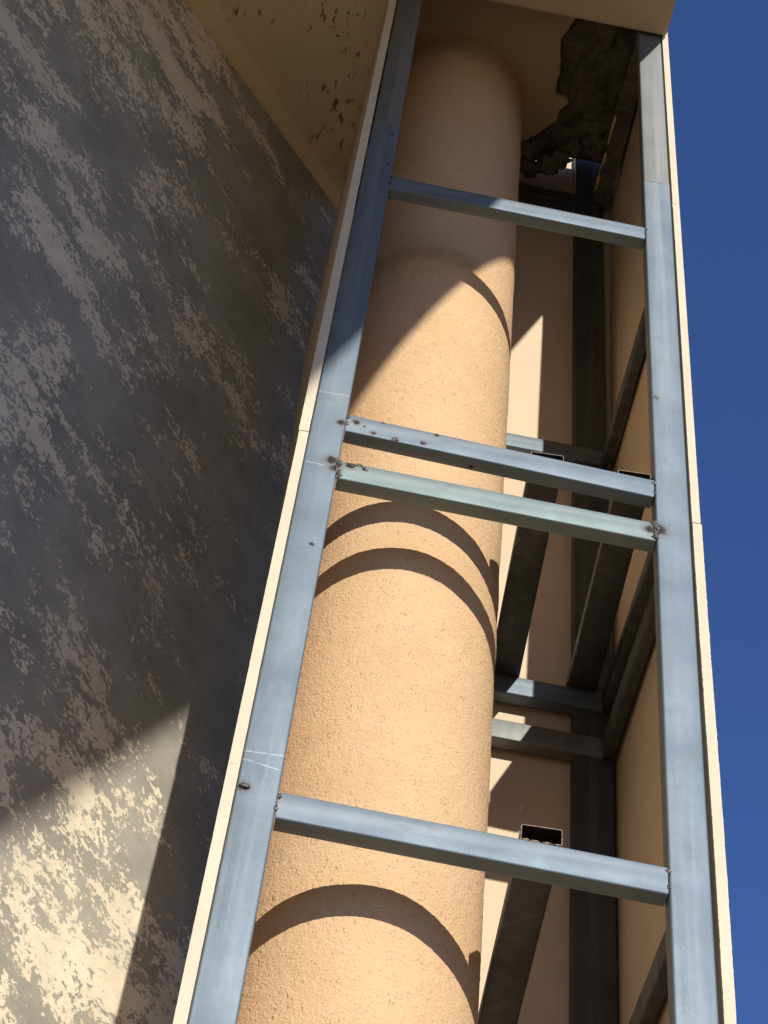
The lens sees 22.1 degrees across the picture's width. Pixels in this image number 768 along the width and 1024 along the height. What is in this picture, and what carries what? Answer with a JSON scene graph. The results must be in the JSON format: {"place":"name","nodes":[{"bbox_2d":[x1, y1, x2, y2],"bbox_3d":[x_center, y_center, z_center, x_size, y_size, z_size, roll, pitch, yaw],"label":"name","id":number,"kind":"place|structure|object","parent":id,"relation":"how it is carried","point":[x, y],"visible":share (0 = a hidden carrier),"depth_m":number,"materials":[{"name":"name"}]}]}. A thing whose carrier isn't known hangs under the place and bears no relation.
{"place":"outdoors","nodes":[
{"label":"outdoors","id":0,"kind":"place"},
{"bbox_2d":[0,0,350,1023],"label":"plastered wall","id":1,"kind":"structure","parent":0,"point":[168,212],"depth_m":3.27,"materials":[{"name":"grey paint"}]},
{"bbox_2d":[185,0,675,227],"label":"canopy","id":2,"kind":"object","parent":1,"relation":"on","point":[303,68],"visible":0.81,"depth_m":4.40,"materials":[{"name":"paint"}]},
{"bbox_2d":[668,0,767,1023],"label":"sky","id":3,"kind":"structure","parent":0,"point":[718,49],"materials":[{"name":"blue"}]},
{"bbox_3d":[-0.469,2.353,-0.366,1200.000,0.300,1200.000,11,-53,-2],"label":"ground","id":4,"kind":"structure","parent":0,"visible":0},
{"bbox_2d":[237,27,526,1023],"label":"column","id":5,"kind":"structure","parent":4,"relation":"on","point":[393,707],"depth_m":2.77,"materials":[{"name":"paint"}]},
{"bbox_2d":[187,0,718,1023],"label":"steel frame","id":6,"kind":"object","parent":4,"relation":"on","point":[593,696],"visible":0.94,"depth_m":2.90,"materials":[{"name":"metal"}]},
{"bbox_2d":[173,430,308,1023],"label":"cladding board","id":7,"kind":"object","parent":6,"relation":"attached to","point":[187,987],"visible":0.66,"depth_m":2.35,"materials":[{"name":"beige paint"}]},
{"bbox_2d":[277,0,396,532],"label":"cladding board","id":8,"kind":"object","parent":6,"relation":"attached to","point":[315,351],"visible":0.86,"depth_m":3.56,"materials":[{"name":"beige paint"}]},
{"bbox_2d":[478,746,569,1023],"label":"cladding board","id":9,"kind":"object","parent":6,"relation":"attached to","point":[529,789],"depth_m":2.94,"materials":[{"name":"beige paint"}]},
{"bbox_2d":[492,158,612,732],"bbox_3d":[0.195,-0.392,4.153,0.577,2.379,0.012,11,-53,-2],"label":"cladding board","id":10,"kind":"object","parent":6,"relation":"attached to","point":[540,396],"visible":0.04,"depth_m":3.99,"materials":[{"name":"beige paint"}]},
{"bbox_2d":[609,32,700,765],"bbox_3d":[0.501,-0.381,3.811,0.015,1.982,0.517,10,-52,-2],"label":"cladding board","id":11,"kind":"object","parent":6,"relation":"attached to","point":[627,305],"visible":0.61,"depth_m":3.77,"materials":[{"name":"beige paint"}]},
{"bbox_2d":[613,523,735,1023],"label":"cladding board","id":12,"kind":"object","parent":6,"relation":"attached to","point":[640,928],"visible":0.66,"depth_m":2.73,"materials":[{"name":"beige paint"}]}
]}

